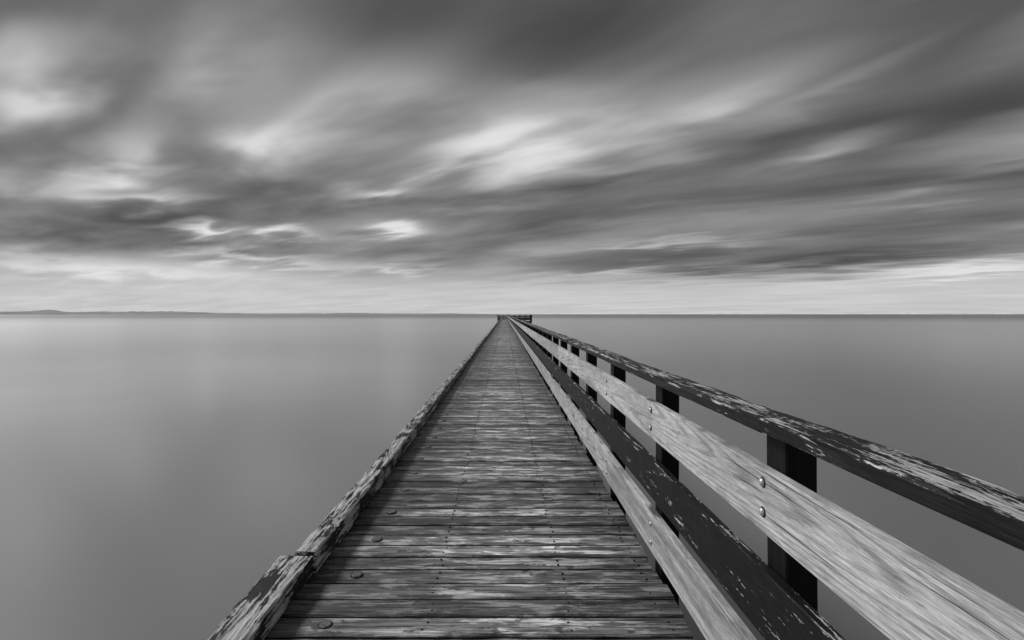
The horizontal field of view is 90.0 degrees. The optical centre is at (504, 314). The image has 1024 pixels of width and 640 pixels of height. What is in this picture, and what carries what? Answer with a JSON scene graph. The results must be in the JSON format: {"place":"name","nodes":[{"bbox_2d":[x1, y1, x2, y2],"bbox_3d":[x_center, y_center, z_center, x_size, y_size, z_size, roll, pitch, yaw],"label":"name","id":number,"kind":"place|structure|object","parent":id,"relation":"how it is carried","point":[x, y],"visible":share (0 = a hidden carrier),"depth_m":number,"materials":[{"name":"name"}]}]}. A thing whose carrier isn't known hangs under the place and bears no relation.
{"place":"outdoors","nodes":[
{"label":"outdoors","id":0,"kind":"place"},
{"bbox_2d":[0,310,458,313],"bbox_3d":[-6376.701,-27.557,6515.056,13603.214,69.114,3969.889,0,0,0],"label":"distant hills","id":1,"kind":"structure","parent":0,"point":[100,312],"depth_m":7172.40,"materials":[{"name":"grey"}]},
{"bbox_2d":[0,314,1023,639],"bbox_3d":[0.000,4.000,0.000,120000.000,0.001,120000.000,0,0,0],"label":"water","id":2,"kind":"structure","parent":0,"point":[178,476],"depth_m":18.72,"materials":[{"name":"grey liquid"}]},
{"bbox_2d":[264,320,698,639],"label":"wooden pier","id":3,"kind":"structure","parent":2,"relation":"in","point":[492,510],"depth_m":3.12,"materials":[{"name":"grey wood"}]},
{"bbox_2d":[207,319,499,639],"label":"timber curb","id":4,"kind":"structure","parent":3,"relation":"on","point":[259,608],"depth_m":2.75,"materials":[{"name":"grey wood"}]},
{"bbox_2d":[497,315,531,320],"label":"pier railing","id":5,"kind":"object","parent":3,"relation":"on","point":[515,316],"visible":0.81,"depth_m":122.01,"materials":[{"name":"black paint"}]},
{"bbox_2d":[508,316,1023,639],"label":"pier railing","id":6,"kind":"object","parent":3,"relation":"on","point":[889,586],"visible":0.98,"depth_m":1.61,"materials":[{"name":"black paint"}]},
{"bbox_2d":[0,0,1023,313],"label":"sky","id":7,"kind":"structure","parent":0,"point":[210,156],"materials":[{"name":"grey"}]},
{"bbox_2d":[437,313,1023,313],"bbox_3d":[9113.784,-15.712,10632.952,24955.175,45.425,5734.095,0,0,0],"label":"distant hills","id":8,"kind":"structure","parent":0,"point":[740,313],"depth_m":12161.79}
]}

